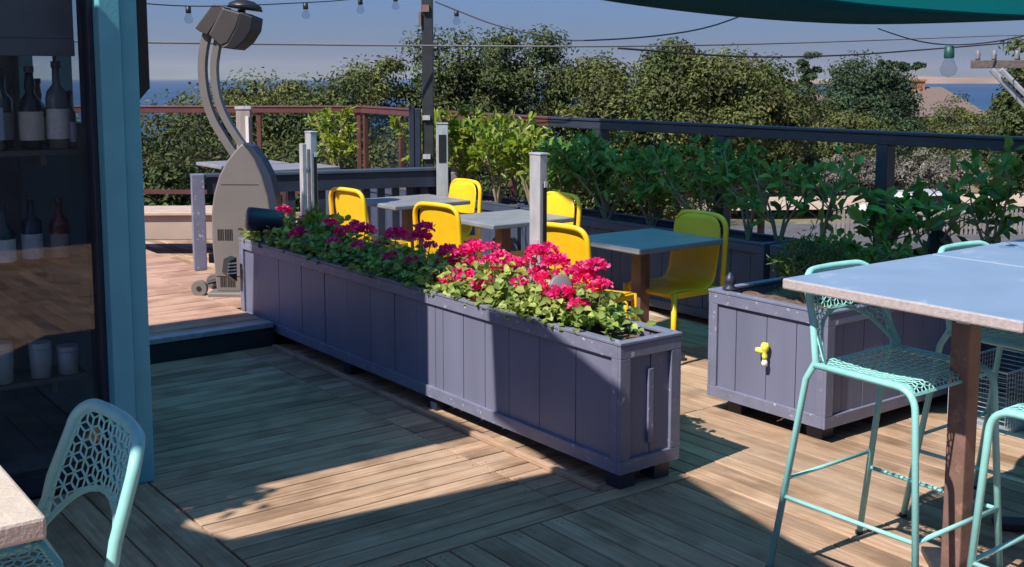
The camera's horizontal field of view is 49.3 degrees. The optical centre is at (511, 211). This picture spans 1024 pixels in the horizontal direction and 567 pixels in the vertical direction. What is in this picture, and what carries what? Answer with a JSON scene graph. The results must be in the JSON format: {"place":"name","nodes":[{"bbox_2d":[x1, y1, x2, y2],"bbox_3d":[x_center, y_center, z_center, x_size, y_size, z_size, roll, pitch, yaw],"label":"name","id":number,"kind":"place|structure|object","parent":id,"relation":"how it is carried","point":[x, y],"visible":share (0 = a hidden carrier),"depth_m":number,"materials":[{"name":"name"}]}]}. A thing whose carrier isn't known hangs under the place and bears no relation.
{"place":"outdoors","nodes":[
{"label":"outdoors","id":0,"kind":"place"},
{"bbox_2d":[29,332,295,499],"bbox_3d":[-2.797,4.231,3.739,13.400,6.115,21.500,-5,8,-37],"label":"deck base","id":1,"kind":"object","parent":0,"point":[278,339],"depth_m":7.26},
{"bbox_2d":[150,328,272,364],"bbox_3d":[-2.116,0.868,6.747,1.440,0.143,0.030,-5,8,-37],"label":"step riser","id":2,"kind":"object","parent":1,"relation":"on","point":[199,347],"visible":0.43,"depth_m":6.91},
{"bbox_2d":[74,106,361,193],"bbox_3d":[-4.705,-0.557,13.705,5.812,1.470,0.110,0,7,1],"label":"glass railing","id":3,"kind":"object","parent":1,"relation":"on","point":[258,110],"visible":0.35,"depth_m":13.56,"materials":[{"name":"brown paint"}]},
{"bbox_2d":[360,106,555,198],"bbox_3d":[-0.724,-0.319,11.704,0.110,1.470,4.458,-4,8,-29],"label":"railing","id":4,"kind":"object","parent":1,"relation":"on","point":[403,112],"visible":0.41,"depth_m":12.57,"materials":[{"name":"brown paint"}]},
{"bbox_2d":[146,249,264,336],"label":"deck","id":5,"kind":"structure","parent":0,"point":[176,304],"depth_m":7.75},
{"bbox_2d":[144,205,212,239],"bbox_3d":[-4.762,0.122,10.962,4.200,0.275,0.580,0,7,-3],"label":"parapet bench","id":6,"kind":"object","parent":5,"relation":"on","point":[168,222],"depth_m":10.79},
{"bbox_2d":[149,320,272,344],"bbox_3d":[-2.134,0.775,6.742,1.460,0.033,0.085,-5,8,-37],"label":"step nosing","id":7,"kind":"object","parent":5,"relation":"attached to","point":[187,335],"visible":0.56,"depth_m":6.91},
{"bbox_2d":[191,0,282,297],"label":"patio heater","id":8,"kind":"object","parent":5,"relation":"on","point":[247,178],"visible":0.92,"depth_m":7.93,"materials":[{"name":"grey metal"}]},
{"bbox_2d":[147,342,689,566],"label":"deck floor","id":9,"kind":"structure","parent":0,"point":[259,461],"depth_m":4.89,"materials":[{"name":"wood"}]},
{"bbox_2d":[272,344,599,490],"bbox_3d":[-0.577,1.003,5.860,0.030,0.023,3.100,-5,8,-37],"label":"deck batten","id":10,"kind":"object","parent":9,"relation":"on","point":[571,476],"visible":1,"depth_m":5.46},
{"bbox_2d":[238,236,682,489],"bbox_3d":[-0.563,0.659,6.177,0.356,0.632,3.806,-5,8,-37],"label":"flower planter","id":11,"kind":"object","parent":9,"relation":"on","point":[594,396],"visible":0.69,"depth_m":5.27,"materials":[{"name":"blue paint"}]},
{"bbox_2d":[245,207,283,242],"bbox_3d":[-1.632,0.149,7.378,0.251,0.362,0.160,-2,7,-18],"label":"spot lamp","id":12,"kind":"object","parent":11,"relation":"on","point":[258,219],"visible":0.86,"depth_m":7.31,"materials":[{"name":"metal"}]},
{"bbox_2d":[282,214,358,260],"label":"geranium","id":13,"kind":"object","parent":11,"relation":"in","point":[315,240],"visible":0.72,"depth_m":6.84,"materials":[{"name":"green plant"}]},
{"bbox_2d":[295,219,393,265],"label":"geranium","id":14,"kind":"object","parent":11,"relation":"in","point":[357,226],"visible":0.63,"depth_m":6.59,"materials":[{"name":"green plant"}]},
{"bbox_2d":[337,226,425,277],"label":"geranium","id":15,"kind":"object","parent":11,"relation":"in","point":[376,251],"visible":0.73,"depth_m":6.31,"materials":[{"name":"green plant"}]},
{"bbox_2d":[364,220,441,287],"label":"geranium","id":16,"kind":"object","parent":11,"relation":"in","point":[411,253],"visible":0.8,"depth_m":6.07,"materials":[{"name":"green plant"}]},
{"bbox_2d":[385,237,499,294],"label":"geranium","id":17,"kind":"object","parent":11,"relation":"on","point":[442,260],"visible":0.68,"depth_m":5.78,"materials":[{"name":"green plant"}]},
{"bbox_2d":[429,241,525,309],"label":"geranium","id":18,"kind":"object","parent":11,"relation":"in","point":[460,275],"visible":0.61,"depth_m":5.55,"materials":[{"name":"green plant"}]},
{"bbox_2d":[465,243,551,320],"bbox_3d":[0.016,0.312,5.364,0.403,0.334,0.789,-5,8,-37],"label":"geranium","id":19,"kind":"object","parent":11,"relation":"in","point":[496,286],"visible":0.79,"depth_m":5.32,"materials":[{"name":"green plant"}]},
{"bbox_2d":[490,241,634,329],"bbox_3d":[0.199,0.328,5.115,0.414,0.345,0.695,-5,8,-37],"label":"geranium","id":20,"kind":"object","parent":11,"relation":"in","point":[542,284],"visible":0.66,"depth_m":5.13,"materials":[{"name":"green plant"}]},
{"bbox_2d":[525,257,655,339],"bbox_3d":[0.353,0.369,4.917,0.415,0.322,0.657,-5,8,-37],"label":"geranium","id":21,"kind":"object","parent":11,"relation":"in","point":[607,315],"visible":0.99,"depth_m":4.91,"materials":[{"name":"pink plant"}]},
{"bbox_2d":[0,212,1023,566],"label":"deck floor","id":22,"kind":"structure","parent":0,"point":[718,508],"depth_m":4.41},
{"bbox_2d":[0,466,46,548],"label":"bar table","id":23,"kind":"object","parent":22,"relation":"on","point":[22,519],"visible":1,"depth_m":1.67,"materials":[{"name":"stone"}]},
{"bbox_2d":[0,398,144,566],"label":"bar stool","id":24,"kind":"object","parent":22,"relation":"on","point":[131,469],"visible":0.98,"depth_m":2.20,"materials":[{"name":"teal metal"}]},
{"bbox_2d":[0,0,154,497],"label":"bar building","id":25,"kind":"structure","parent":22,"relation":"on","point":[95,308],"depth_m":4.63,"materials":[{"name":"teal paint"}]},
{"bbox_2d":[0,147,78,164],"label":"bar shelf","id":26,"kind":"object","parent":25,"relation":"attached to","point":[37,156],"visible":0.95,"depth_m":4.55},
{"bbox_2d":[18,66,44,149],"bbox_3d":[-1.958,-0.419,4.542,0.095,0.340,0.095,-5,8,-37],"label":"spirit bottle","id":27,"kind":"object","parent":26,"relation":"on","point":[31,122],"visible":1,"depth_m":4.51,"materials":[{"name":"black glass"}]},
{"bbox_2d":[45,61,70,148],"bbox_3d":[-1.875,-0.436,4.603,0.093,0.360,0.093,-5,8,-37],"label":"spirit bottle","id":28,"kind":"object","parent":26,"relation":"on","point":[57,110],"visible":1,"depth_m":4.58,"materials":[{"name":"black glass"}]},
{"bbox_2d":[0,364,88,391],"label":"bar shelf","id":29,"kind":"object","parent":25,"relation":"attached to","point":[22,378],"visible":0.68,"depth_m":4.66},
{"bbox_2d":[28,340,51,378],"bbox_3d":[-1.966,0.619,4.659,0.090,0.150,0.089,-5,8,-37],"label":"glass jar","id":30,"kind":"object","parent":29,"relation":"on","point":[40,356],"visible":1,"depth_m":4.62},
{"bbox_2d":[9,0,111,497],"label":"window frame","id":31,"kind":"structure","parent":25,"relation":"in","point":[31,483],"depth_m":4.58,"materials":[{"name":"blue paint"}]},
{"bbox_3d":[-3.041,0.343,3.896,2.950,0.060,0.225,-5,8,-37],"label":"bar shelf","id":32,"kind":"object","parent":25,"relation":"attached to","visible":0},
{"bbox_2d":[0,203,16,269],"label":"wine bottle","id":33,"kind":"object","parent":32,"relation":"on","point":[8,257],"visible":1,"depth_m":4.50,"materials":[{"name":"black glass"}]},
{"bbox_2d":[21,194,43,266],"bbox_3d":[-1.974,0.079,4.589,0.082,0.300,0.082,-5,8,-37],"label":"wine bottle","id":34,"kind":"object","parent":32,"relation":"on","point":[32,241],"visible":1,"depth_m":4.56,"materials":[{"name":"black glass"}]},
{"bbox_2d":[49,197,70,263],"bbox_3d":[-1.887,0.081,4.656,0.082,0.280,0.082,-5,8,-37],"label":"wine bottle","id":35,"kind":"object","parent":32,"relation":"on","point":[59,239],"visible":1,"depth_m":4.63,"materials":[{"name":"brown glass"}]},
{"bbox_2d":[299,131,317,215],"bbox_3d":[-1.377,0.129,7.608,0.125,1.347,0.140,-5,8,-37],"label":"channel post","id":36,"kind":"object","parent":22,"relation":"on","point":[308,176],"visible":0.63,"depth_m":7.53,"materials":[{"name":"metal"}]},
{"bbox_2d":[190,167,451,270],"bbox_3d":[-1.573,0.117,9.473,2.190,0.930,0.140,-2,7,-20],"label":"slatted fence","id":37,"kind":"object","parent":22,"relation":"on","point":[409,179],"visible":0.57,"depth_m":9.43,"materials":[{"name":"grey paint"}]},
{"bbox_2d":[300,189,361,215],"bbox_3d":[-1.821,-0.053,12.167,0.386,0.632,1.406,-5,8,-37],"label":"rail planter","id":38,"kind":"object","parent":22,"relation":"on","point":[327,202],"visible":0.02,"depth_m":12.11,"materials":[{"name":"grey paint"}]},
{"bbox_2d":[302,104,358,165],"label":"laurel","id":39,"kind":"object","parent":38,"relation":"on","point":[337,141],"visible":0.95,"depth_m":12.08,"materials":[{"name":"green plant"}]},
{"bbox_2d":[329,187,410,247],"bbox_3d":[-1.102,0.240,8.646,0.480,0.883,0.454,-7,10,-45],"label":"dining chair","id":40,"kind":"object","parent":22,"relation":"on","point":[351,202],"visible":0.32,"depth_m":8.46,"materials":[{"name":"yellow plastic"}]},
{"bbox_2d":[409,106,420,241],"bbox_3d":[-0.849,-0.194,9.846,0.097,1.460,0.100,0,7,0],"label":"navy post","id":41,"kind":"object","parent":22,"relation":"on","point":[414,137],"visible":0.49,"depth_m":9.75,"materials":[{"name":"paint"}]},
{"bbox_2d":[365,194,470,248],"bbox_3d":[-0.792,0.274,8.939,0.700,0.734,0.620,-5,8,-37],"label":"dining table","id":42,"kind":"object","parent":22,"relation":"on","point":[405,204],"visible":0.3,"depth_m":8.84,"materials":[{"name":"metal"}]},
{"bbox_2d":[419,0,433,258],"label":"black pole","id":43,"kind":"object","parent":22,"relation":"on","point":[426,18],"visible":0.58,"depth_m":9.72,"materials":[{"name":"metal"}]},
{"bbox_2d":[436,123,447,196],"bbox_3d":[-0.603,-0.104,9.679,0.104,1.322,0.060,-1,7,-6],"label":"channel post","id":44,"kind":"object","parent":22,"relation":"on","point":[442,158],"visible":0.55,"depth_m":9.61,"materials":[{"name":"metal"}]},
{"bbox_2d":[370,188,529,273],"bbox_3d":[-0.588,0.141,10.541,0.386,0.632,2.606,-5,8,-37],"label":"rail planter","id":45,"kind":"object","parent":22,"relation":"on","point":[489,204],"visible":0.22,"depth_m":9.85,"materials":[{"name":"purple paint"}]},
{"bbox_2d":[421,104,485,178],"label":"laurel","id":46,"kind":"object","parent":45,"relation":"on","point":[460,138],"visible":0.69,"depth_m":10.14,"materials":[{"name":"green plant"}]},
{"bbox_2d":[457,108,562,202],"bbox_3d":[-0.105,-0.484,9.907,0.852,0.890,0.898,-5,8,-37],"label":"laurel","id":47,"kind":"object","parent":45,"relation":"on","point":[477,155],"visible":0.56,"depth_m":9.77,"materials":[{"name":"green plant"}]},
{"bbox_2d":[476,109,582,204],"bbox_3d":[0.100,-0.429,9.441,0.756,0.890,0.808,-3,7,-21],"label":"laurel","id":48,"kind":"object","parent":45,"relation":"on","point":[520,142],"visible":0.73,"depth_m":9.46,"materials":[{"name":"green plant"}]},
{"bbox_2d":[420,178,481,257],"bbox_3d":[-0.548,0.188,9.088,0.480,0.883,0.454,-5,8,-37],"label":"dining chair","id":49,"kind":"object","parent":22,"relation":"on","point":[462,188],"visible":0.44,"depth_m":9.09,"materials":[{"name":"yellow plastic"}]},
{"bbox_2d":[413,201,493,264],"bbox_3d":[-0.365,0.360,7.642,0.454,0.883,0.480,6,9,42],"label":"dining chair","id":50,"kind":"object","parent":22,"relation":"on","point":[445,219],"visible":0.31,"depth_m":7.44,"materials":[{"name":"yellow plastic"}]},
{"bbox_2d":[460,209,573,279],"bbox_3d":[-0.032,0.403,7.854,0.700,0.734,0.620,-5,8,-37],"label":"dining table","id":51,"kind":"object","parent":22,"relation":"on","point":[501,223],"visible":0.34,"depth_m":7.76,"materials":[{"name":"metal"}]},
{"bbox_2d":[529,152,547,282],"bbox_3d":[0.133,0.369,5.655,0.080,1.332,0.140,-5,8,-37],"label":"channel post","id":52,"kind":"object","parent":22,"relation":"on","point":[538,197],"visible":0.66,"depth_m":5.58,"materials":[{"name":"metal"}]},
{"bbox_2d":[511,191,581,265],"bbox_3d":[0.186,0.315,8.022,0.480,0.883,0.454,-5,8,-37],"label":"dining chair","id":53,"kind":"object","parent":22,"relation":"on","point":[560,203],"visible":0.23,"depth_m":8.05,"materials":[{"name":"yellow plastic"}]},
{"bbox_2d":[547,222,636,320],"bbox_3d":[0.419,0.487,6.576,0.454,0.883,0.480,7,9,44],"label":"dining chair","id":54,"kind":"object","parent":22,"relation":"on","point":[573,242],"visible":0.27,"depth_m":6.36,"materials":[{"name":"yellow plastic"}]},
{"bbox_2d":[588,228,722,359],"bbox_3d":[0.811,0.527,6.810,0.700,0.734,0.620,-5,8,-37],"label":"dining table","id":55,"kind":"object","parent":22,"relation":"on","point":[640,245],"visible":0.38,"depth_m":6.73,"materials":[{"name":"grey stone"}]},
{"bbox_2d":[520,207,798,318],"bbox_3d":[1.007,0.390,8.439,0.386,0.632,2.606,-5,8,-37],"label":"rail planter","id":56,"kind":"object","parent":22,"relation":"on","point":[747,260],"visible":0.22,"depth_m":8.05,"materials":[{"name":"purple paint"}]},
{"bbox_2d":[543,127,628,196],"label":"laurel","id":57,"kind":"object","parent":56,"relation":"on","point":[556,180],"visible":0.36,"depth_m":8.98,"materials":[{"name":"green plant"}]},
{"bbox_2d":[535,129,649,219],"bbox_3d":[0.685,-0.272,8.783,1.127,0.736,0.631,4,8,29],"label":"laurel","id":58,"kind":"object","parent":56,"relation":"on","point":[601,171],"visible":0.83,"depth_m":8.76,"materials":[{"name":"green plant"}]},
{"bbox_2d":[596,138,713,225],"bbox_3d":[1.026,-0.202,8.359,0.542,0.696,0.962,-5,8,-37],"label":"laurel","id":59,"kind":"object","parent":56,"relation":"on","point":[636,189],"visible":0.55,"depth_m":8.29,"materials":[{"name":"green plant"}]},
{"bbox_2d":[633,132,766,213],"bbox_3d":[1.305,-0.178,7.894,0.511,0.758,0.983,-15,16,-65],"label":"laurel","id":60,"kind":"object","parent":56,"relation":"on","point":[706,183],"visible":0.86,"depth_m":7.91,"materials":[{"name":"green plant"}]},
{"bbox_2d":[707,146,783,240],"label":"laurel","id":61,"kind":"object","parent":56,"relation":"on","point":[745,171],"visible":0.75,"depth_m":7.62,"materials":[{"name":"green plant"}]},
{"bbox_2d":[734,158,839,240],"bbox_3d":[1.784,-0.047,7.411,0.426,0.609,0.703,-7,9,-44],"label":"laurel","id":62,"kind":"object","parent":56,"relation":"on","point":[789,194],"visible":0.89,"depth_m":7.36,"materials":[{"name":"green plant"}]},
{"bbox_2d":[624,210,728,330],"bbox_3d":[1.009,0.452,6.872,0.480,0.883,0.454,-5,8,-37],"label":"dining chair","id":63,"kind":"object","parent":22,"relation":"on","point":[690,272],"visible":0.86,"depth_m":6.88,"materials":[{"name":"yellow plastic"}]},
{"bbox_2d":[547,117,1023,249],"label":"glass railing","id":64,"kind":"object","parent":22,"relation":"on","point":[887,142],"visible":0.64,"depth_m":7.39,"materials":[{"name":"blue paint"}]},
{"bbox_2d":[707,276,950,439],"bbox_3d":[1.729,0.701,5.830,1.256,0.632,0.746,-5,8,-37],"label":"square planter","id":65,"kind":"object","parent":22,"relation":"on","point":[746,319],"visible":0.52,"depth_m":5.45,"materials":[{"name":"blue paint"}]},
{"bbox_2d":[766,218,862,303],"bbox_3d":[1.467,0.257,5.577,0.445,0.423,0.530,-2,7,-16],"label":"conifer sprig","id":66,"kind":"object","parent":65,"relation":"on","point":[800,263],"visible":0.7,"depth_m":5.55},
{"bbox_2d":[814,228,912,263],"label":"dark shrub","id":67,"kind":"object","parent":65,"relation":"on","point":[870,256],"visible":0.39,"depth_m":5.85,"materials":[{"name":"green plant"}]},
{"bbox_2d":[765,260,1002,566],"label":"bar stool","id":68,"kind":"object","parent":22,"relation":"on","point":[882,376],"visible":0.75,"depth_m":3.73,"materials":[{"name":"teal metal"}]},
{"bbox_2d":[770,240,1023,391],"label":"rail planter","id":69,"kind":"object","parent":22,"relation":"on","point":[773,274],"visible":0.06,"depth_m":6.02,"materials":[{"name":"blue paint"}]},
{"bbox_2d":[767,145,875,246],"bbox_3d":[2.035,-0.067,7.183,0.702,0.702,0.465,6,9,42],"label":"laurel","id":70,"kind":"object","parent":69,"relation":"on","point":[825,193],"visible":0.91,"depth_m":7.12,"materials":[{"name":"green plant"}]},
{"bbox_2d":[847,184,952,259],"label":"laurel","id":71,"kind":"object","parent":69,"relation":"on","point":[880,229],"visible":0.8,"depth_m":6.71,"materials":[{"name":"green plant"}]},
{"bbox_2d":[868,153,1017,255],"bbox_3d":[2.478,0.005,6.473,0.504,0.728,0.814,-2,7,-17],"label":"laurel","id":72,"kind":"object","parent":69,"relation":"on","point":[924,201],"visible":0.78,"depth_m":6.42,"materials":[{"name":"green plant"}]},
{"bbox_2d":[924,134,1023,243],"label":"laurel","id":73,"kind":"object","parent":69,"relation":"on","point":[996,190],"visible":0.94,"depth_m":6.22,"materials":[{"name":"green plant"}]},
{"bbox_2d":[783,254,1023,566],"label":"bar table","id":74,"kind":"object","parent":22,"relation":"on","point":[969,298],"visible":1,"depth_m":3.61,"materials":[{"name":"stone"}]},
{"bbox_2d":[899,240,1023,517],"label":"bar stool","id":75,"kind":"object","parent":22,"relation":"on","point":[1000,339],"visible":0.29,"depth_m":4.28,"materials":[{"name":"teal metal"}]},
{"bbox_2d":[932,239,1023,530],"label":"bar table","id":76,"kind":"object","parent":22,"relation":"on","point":[1010,253],"visible":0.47,"depth_m":4.21,"materials":[{"name":"stone"}]},
{"bbox_2d":[947,348,1023,434],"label":"basket","id":77,"kind":"object","parent":22,"relation":"on","point":[1010,424],"visible":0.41,"depth_m":5.50,"materials":[{"name":"metal"}]},
{"bbox_2d":[967,402,1023,566],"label":"bar stool","id":78,"kind":"object","parent":22,"relation":"on","point":[1016,412],"visible":1,"depth_m":3.27,"materials":[{"name":"teal metal"}]},
{"bbox_2d":[32,0,1023,73],"label":"sky","id":79,"kind":"structure","parent":0,"point":[346,21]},
{"bbox_2d":[33,60,1023,78],"bbox_3d":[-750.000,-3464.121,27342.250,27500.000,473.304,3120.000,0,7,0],"label":"hills","id":80,"kind":"structure","parent":0,"point":[162,72],"depth_m":26274.80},
{"bbox_2d":[40,79,1021,152],"bbox_3d":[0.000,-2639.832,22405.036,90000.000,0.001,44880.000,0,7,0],"label":"sea","id":81,"kind":"structure","parent":0,"point":[980,95],"depth_m":2202.00,"materials":[{"name":"liquid"}]},
{"bbox_2d":[663,175,1023,255],"bbox_3d":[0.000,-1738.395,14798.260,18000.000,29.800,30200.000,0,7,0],"label":"ground","id":82,"kind":"structure","parent":0,"point":[807,217],"depth_m":49.16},
{"bbox_2d":[76,102,212,204],"bbox_3d":[-6.738,1.029,19.335,3.701,5.797,3.988,1,7,10],"label":"hedge bush","id":83,"kind":"object","parent":82,"relation":"on","point":[159,124],"visible":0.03,"depth_m":18.67,"materials":[{"name":"green plant"}]},
{"bbox_2d":[141,114,236,205],"bbox_3d":[-5.950,1.137,19.291,3.999,5.614,3.688,-6,9,-42],"label":"hedge bush","id":84,"kind":"object","parent":82,"relation":"on","point":[188,168],"visible":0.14,"depth_m":18.37,"materials":[{"name":"green plant"}]},
{"bbox_2d":[140,82,318,160],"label":"broadleaf tree","id":85,"kind":"object","parent":82,"relation":"on","point":[233,99],"visible":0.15,"depth_m":28.90,"materials":[{"name":"green plant"}]},
{"bbox_2d":[200,122,362,211],"bbox_3d":[-4.366,1.080,20.336,3.728,5.464,3.623,4,8,28],"label":"hedge bush","id":86,"kind":"object","parent":82,"relation":"on","point":[290,157],"visible":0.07,"depth_m":19.63,"materials":[{"name":"green plant"}]},
{"bbox_2d":[220,67,355,142],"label":"broadleaf tree","id":87,"kind":"object","parent":82,"relation":"on","point":[291,87],"visible":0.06,"depth_m":30.38,"materials":[{"name":"green plant"}]},
{"bbox_2d":[256,70,408,167],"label":"broadleaf tree","id":88,"kind":"object","parent":82,"relation":"on","point":[341,96],"visible":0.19,"depth_m":28.30,"materials":[{"name":"green plant"}]},
{"bbox_2d":[299,135,421,195],"bbox_3d":[-2.678,1.039,22.156,4.018,5.108,3.753,-6,9,-42],"label":"hedge bush","id":89,"kind":"object","parent":82,"relation":"on","point":[386,156],"visible":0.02,"depth_m":21.81,"materials":[{"name":"green plant"}]},
{"bbox_2d":[326,54,473,166],"bbox_3d":[-3.390,-0.915,32.088,5.419,7.163,5.054,0,7,0],"label":"broadleaf tree","id":90,"kind":"object","parent":82,"relation":"on","point":[379,95],"visible":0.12,"depth_m":31.17,"materials":[{"name":"green plant"}]},
{"bbox_2d":[378,22,520,159],"bbox_3d":[-1.768,-1.561,32.943,4.864,7.969,4.825,0,7,0],"label":"broadleaf tree","id":91,"kind":"object","parent":82,"relation":"on","point":[441,82],"visible":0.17,"depth_m":32.46,"materials":[{"name":"green plant"}]},
{"bbox_2d":[438,25,574,166],"bbox_3d":[-0.383,-1.758,34.010,4.600,7.802,4.640,5,8,34],"label":"broadleaf tree","id":92,"kind":"object","parent":82,"relation":"on","point":[523,75],"visible":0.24,"depth_m":33.14,"materials":[{"name":"green plant"}]},
{"bbox_2d":[489,23,637,208],"bbox_3d":[1.543,-1.882,35.062,6.110,7.857,5.618,0,7,0],"label":"broadleaf tree","id":93,"kind":"object","parent":82,"relation":"on","point":[560,94],"visible":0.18,"depth_m":33.74,"materials":[{"name":"green plant"}]},
{"bbox_2d":[543,48,695,220],"bbox_3d":[3.094,-1.313,33.048,5.205,7.011,5.666,3,7,21],"label":"broadleaf tree","id":94,"kind":"object","parent":82,"relation":"on","point":[604,104],"visible":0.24,"depth_m":31.84,"materials":[{"name":"green plant"}]},
{"bbox_2d":[607,36,745,220],"bbox_3d":[4.680,-1.332,32.045,3.992,7.319,4.642,4,8,31],"label":"broadleaf tree","id":95,"kind":"object","parent":82,"relation":"on","point":[649,115],"visible":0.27,"depth_m":30.89,"materials":[{"name":"green plant"}]},
{"bbox_2d":[626,43,819,213],"bbox_3d":[5.707,-1.074,30.959,5.221,7.112,5.282,0,7,0],"label":"broadleaf tree","id":96,"kind":"object","parent":82,"relation":"on","point":[764,101],"visible":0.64,"depth_m":29.90,"materials":[{"name":"green plant"}]},
{"bbox_2d":[725,52,828,232],"bbox_3d":[7.356,-1.139,33.060,3.860,7.099,4.205,4,8,30],"label":"broadleaf tree","id":97,"kind":"object","parent":82,"relation":"on","point":[807,97],"visible":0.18,"depth_m":32.25,"materials":[{"name":"green plant"}]},
{"bbox_2d":[805,107,905,176],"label":"shore tree","id":98,"kind":"object","parent":82,"relation":"on","point":[846,121],"visible":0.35,"depth_m":62.95,"materials":[{"name":"green plant"}]},
{"bbox_2d":[816,150,909,195],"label":"scrub bush","id":99,"kind":"object","parent":82,"relation":"on","point":[867,180],"visible":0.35,"depth_m":60.27,"materials":[{"name":"brown plant"}]},
{"bbox_2d":[804,50,927,126],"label":"cypress tree","id":100,"kind":"object","parent":82,"relation":"on","point":[893,91],"visible":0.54,"depth_m":75.64,"materials":[{"name":"green plant"}]},
{"bbox_2d":[857,105,930,170],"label":"shore tree","id":101,"kind":"object","parent":82,"relation":"on","point":[908,124],"visible":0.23,"depth_m":67.24,"materials":[{"name":"green plant"}]},
{"bbox_2d":[895,157,992,192],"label":"scrub bush","id":102,"kind":"object","parent":82,"relation":"on","point":[928,172],"visible":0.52,"depth_m":59.40,"materials":[{"name":"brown plant"}]},
{"bbox_2d":[902,79,989,149],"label":"house","id":103,"kind":"structure","parent":82,"relation":"on","point":[934,95],"depth_m":89.84,"materials":[{"name":"grey"}]},
{"bbox_2d":[970,50,1023,108],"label":"utility pole","id":104,"kind":"object","parent":82,"relation":"on","point":[993,63],"visible":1,"depth_m":17.80,"materials":[{"name":"grey wood"}]},
{"bbox_2d":[74,35,1021,46],"bbox_3d":[3.018,-2.002,12.712,15.404,0.448,1.218,-6,9,-39],"label":"overhead cable","id":105,"kind":"object","parent":104,"relation":"attached to","point":[556,46],"visible":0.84,"depth_m":9.90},
{"bbox_2d":[984,37,1023,197],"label":"broadleaf tree","id":106,"kind":"object","parent":82,"relation":"on","point":[1012,118],"visible":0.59,"depth_m":41.66,"materials":[{"name":"green plant"}]},
{"bbox_2d":[730,221,1023,248],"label":"road","id":107,"kind":"structure","parent":0,"point":[792,230],"depth_m":40.70,"materials":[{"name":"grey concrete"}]},
{"bbox_2d":[832,207,1023,235],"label":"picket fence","id":108,"kind":"object","parent":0,"point":[970,227],"visible":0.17,"depth_m":40.66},
{"label":"shade sail","id":109,"kind":"object","parent":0,"visible":0},
{"bbox_2d":[604,0,1023,23],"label":"green canopy","id":110,"kind":"object","parent":109,"relation":"attached to","point":[884,11],"visible":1,"depth_m":5.52,"materials":[{"name":"fabric"}]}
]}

